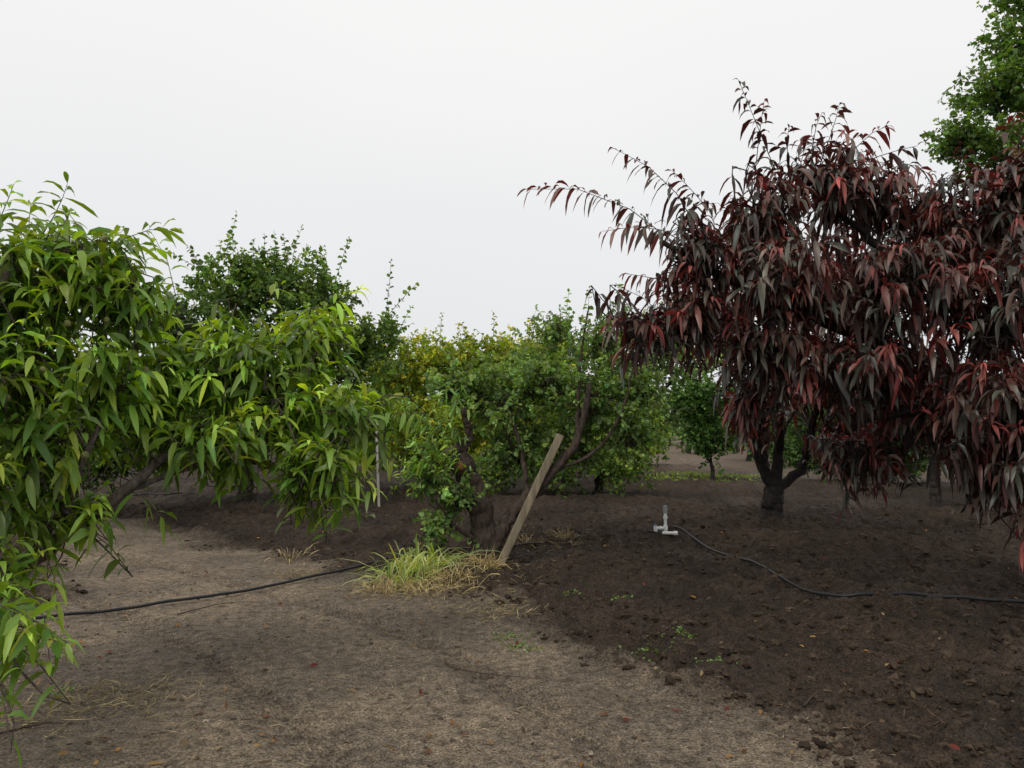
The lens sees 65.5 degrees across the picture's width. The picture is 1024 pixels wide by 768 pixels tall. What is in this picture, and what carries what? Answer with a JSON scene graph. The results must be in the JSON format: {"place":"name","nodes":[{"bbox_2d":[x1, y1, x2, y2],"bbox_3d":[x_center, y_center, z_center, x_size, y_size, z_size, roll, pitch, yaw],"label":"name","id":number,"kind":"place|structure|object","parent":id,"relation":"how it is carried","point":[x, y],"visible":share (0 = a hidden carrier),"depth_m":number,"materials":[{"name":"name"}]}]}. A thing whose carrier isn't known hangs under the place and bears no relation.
{"place":"outdoors","nodes":[
{"label":"outdoors","id":0,"kind":"place"},
{"bbox_2d":[0,435,1023,767],"bbox_3d":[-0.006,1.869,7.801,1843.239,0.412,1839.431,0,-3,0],"label":"ground","id":1,"kind":"structure","parent":0,"point":[142,637],"depth_m":5.70,"materials":[{"name":"soil"}]},
{"bbox_2d":[1,277,212,519],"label":"plum tree","id":2,"kind":"object","parent":1,"relation":"on","point":[95,463],"visible":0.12,"depth_m":12.35,"materials":[{"name":"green plant"}]},
{"bbox_2d":[106,491,235,495],"bbox_3d":[-6.560,2.292,16.271,3.153,0.261,0.794,1,-3,-22],"label":"irrigation hose","id":3,"kind":"object","parent":1,"relation":"on","point":[152,493],"visible":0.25,"depth_m":15.77,"materials":[{"name":"plastic"}]},
{"bbox_2d":[0,171,426,767],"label":"peach tree","id":4,"kind":"object","parent":1,"relation":"on","point":[146,411],"visible":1,"depth_m":4.46,"materials":[{"name":"green plant"}]},
{"bbox_2d":[19,542,540,620],"bbox_3d":[-1.945,1.860,7.862,6.320,0.108,0.504,3,-4,-43],"label":"irrigation hose","id":5,"kind":"object","parent":1,"relation":"on","point":[197,597],"visible":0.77,"depth_m":7.00,"materials":[{"name":"plastic"}]},
{"bbox_2d":[153,210,418,502],"bbox_3d":[-4.423,-0.446,14.970,5.338,5.746,3.215,1,-3,-10],"label":"apricot tree","id":6,"kind":"object","parent":1,"relation":"on","point":[249,293],"visible":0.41,"depth_m":14.86,"materials":[{"name":"green plant"}]},
{"bbox_2d":[0,523,610,745],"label":"dry grass thatch","id":7,"kind":"object","parent":1,"relation":"on","point":[141,694],"visible":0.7,"depth_m":4.52,"materials":[{"name":"beige plant"}]},
{"bbox_2d":[375,423,379,506],"bbox_3d":[-2.350,1.466,13.942,0.108,1.565,0.037,0,-3,0],"label":"metal pole","id":8,"kind":"object","parent":1,"relation":"on","point":[377,467],"visible":0.69,"depth_m":13.92,"materials":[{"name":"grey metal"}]},
{"bbox_2d":[42,522,739,702],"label":"weeds","id":9,"kind":"object","parent":1,"relation":"on","point":[516,645],"visible":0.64,"depth_m":5.44,"materials":[{"name":"green plant"}]},
{"bbox_2d":[330,533,499,592],"bbox_3d":[-0.918,1.873,8.065,1.410,0.787,1.869,-2,-4,29],"label":"grass clump","id":10,"kind":"object","parent":1,"relation":"on","point":[417,562],"visible":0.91,"depth_m":7.81,"materials":[{"name":"green plant"}]},
{"bbox_2d":[319,548,511,607],"bbox_3d":[-0.556,1.824,7.587,1.537,0.398,2.332,-2,-4,38],"label":"dry grass clump","id":11,"kind":"object","parent":1,"relation":"on","point":[407,588],"visible":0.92,"depth_m":7.36,"materials":[{"name":"plant"}]},
{"bbox_2d":[264,528,579,566],"bbox_3d":[-0.699,1.870,9.066,4.053,0.427,1.776,1,-3,-22],"label":"dry grass clump","id":12,"kind":"object","parent":1,"relation":"on","point":[465,560],"visible":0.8,"depth_m":8.90,"materials":[{"name":"beige plant"}]},
{"bbox_2d":[0,559,854,767],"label":"pebbles","id":13,"kind":"object","parent":1,"relation":"on","point":[443,743],"visible":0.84,"depth_m":4.22,"materials":[{"name":"stone"}]},
{"bbox_2d":[0,548,894,767],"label":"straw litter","id":14,"kind":"object","parent":1,"relation":"on","point":[380,703],"visible":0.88,"depth_m":4.18,"materials":[{"name":"beige plant"}]},
{"bbox_2d":[344,312,577,486],"bbox_3d":[-0.986,0.437,18.907,6.366,4.426,3.549,0,-3,0],"label":"plum tree","id":15,"kind":"object","parent":1,"relation":"on","point":[423,359],"visible":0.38,"depth_m":18.46,"materials":[{"name":"green plant"}]},
{"bbox_2d":[34,373,924,464],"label":"distant orchard trees","id":16,"kind":"object","parent":1,"relation":"on","point":[736,447],"visible":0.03,"depth_m":36.18,"materials":[{"name":"green plant"}]},
{"bbox_2d":[0,521,1023,767],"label":"fallen leaves","id":17,"kind":"object","parent":1,"relation":"on","point":[184,741],"depth_m":4.30,"materials":[{"name":"brown plant"}]},
{"bbox_2d":[7,499,1023,767],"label":"soil clods","id":18,"kind":"object","parent":1,"relation":"on","point":[1011,755],"visible":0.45,"depth_m":5.25,"materials":[{"name":"brown soil"}]},
{"bbox_2d":[389,284,666,563],"bbox_3d":[0.255,0.505,9.158,3.178,3.220,1.963,0,-3,0],"label":"pruned apricot tree","id":19,"kind":"object","parent":1,"relation":"on","point":[468,493],"visible":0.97,"depth_m":9.08,"materials":[{"name":"green plant"}]},
{"bbox_2d":[496,434,563,565],"bbox_3d":[0.176,1.313,8.693,0.816,1.548,0.073,1,-3,-12],"label":"leaning wooden post","id":20,"kind":"object","parent":1,"relation":"on","point":[530,499],"visible":0.88,"depth_m":8.68,"materials":[{"name":"brown wood"}]},
{"bbox_2d":[467,323,689,497],"bbox_3d":[1.385,0.663,17.135,4.856,4.129,3.415,0,-3,0],"label":"apricot tree","id":21,"kind":"object","parent":1,"relation":"on","point":[616,473],"visible":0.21,"depth_m":16.35,"materials":[{"name":"green plant"}]},
{"bbox_2d":[514,283,754,436],"bbox_3d":[3.788,0.004,23.146,7.593,5.908,4.086,0,-3,0],"label":"apricot tree","id":22,"kind":"object","parent":1,"relation":"on","point":[676,371],"visible":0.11,"depth_m":22.73,"materials":[{"name":"green plant"}]},
{"bbox_2d":[647,505,677,534],"bbox_3d":[1.929,1.775,10.231,0.383,0.420,0.158,0,-3,9],"label":"irrigation riser","id":23,"kind":"object","parent":1,"relation":"on","point":[664,527],"visible":0.96,"depth_m":10.24,"materials":[{"name":"plastic"}]},
{"bbox_2d":[657,369,753,480],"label":"citrus tree","id":24,"kind":"object","parent":1,"relation":"on","point":[697,407],"visible":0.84,"depth_m":21.21,"materials":[{"name":"green plant"}]},
{"bbox_2d":[634,470,785,484],"bbox_3d":[5.252,2.600,21.920,5.051,0.426,3.518,0,-3,0],"label":"weed strip","id":25,"kind":"object","parent":1,"relation":"on","point":[695,474],"visible":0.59,"depth_m":22.04,"materials":[{"name":"green plant"}]},
{"bbox_2d":[517,78,1023,573],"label":"purple leaf peach tree","id":26,"kind":"object","parent":1,"relation":"on","point":[953,258],"visible":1,"depth_m":6.66,"materials":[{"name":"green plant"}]},
{"bbox_2d":[658,212,964,519],"bbox_3d":[4.139,-0.022,10.719,4.175,4.632,3.381,3,-4,-44],"label":"purple leaf peach tree","id":27,"kind":"object","parent":1,"relation":"on","point":[775,487],"visible":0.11,"depth_m":11.26,"materials":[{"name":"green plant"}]},
{"bbox_2d":[652,525,1023,602],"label":"irrigation hose","id":28,"kind":"object","parent":1,"relation":"on","point":[871,593],"visible":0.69,"depth_m":6.83,"materials":[{"name":"plastic"}]},
{"bbox_2d":[769,403,943,484],"bbox_3d":[8.971,1.229,20.341,5.270,2.986,2.778,-1,-3,16],"label":"citrus tree","id":29,"kind":"object","parent":1,"relation":"on","point":[789,455],"visible":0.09,"depth_m":20.72,"materials":[{"name":"green plant"}]},
{"bbox_2d":[889,365,1012,507],"bbox_3d":[8.113,0.979,14.363,2.848,2.862,3.775,1,-3,-24],"label":"apricot tree","id":30,"kind":"object","parent":1,"relation":"on","point":[935,501],"visible":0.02,"depth_m":14.46,"materials":[{"name":"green plant"}]},
{"bbox_2d":[920,0,1023,264],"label":"pear tree","id":31,"kind":"object","parent":1,"relation":"on","point":[1005,85],"visible":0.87,"depth_m":13.18,"materials":[{"name":"green plant"}]},
{"bbox_2d":[0,0,1023,427],"label":"sky","id":32,"kind":"structure","parent":0,"point":[412,132],"materials":[{"name":"white"}]}
]}

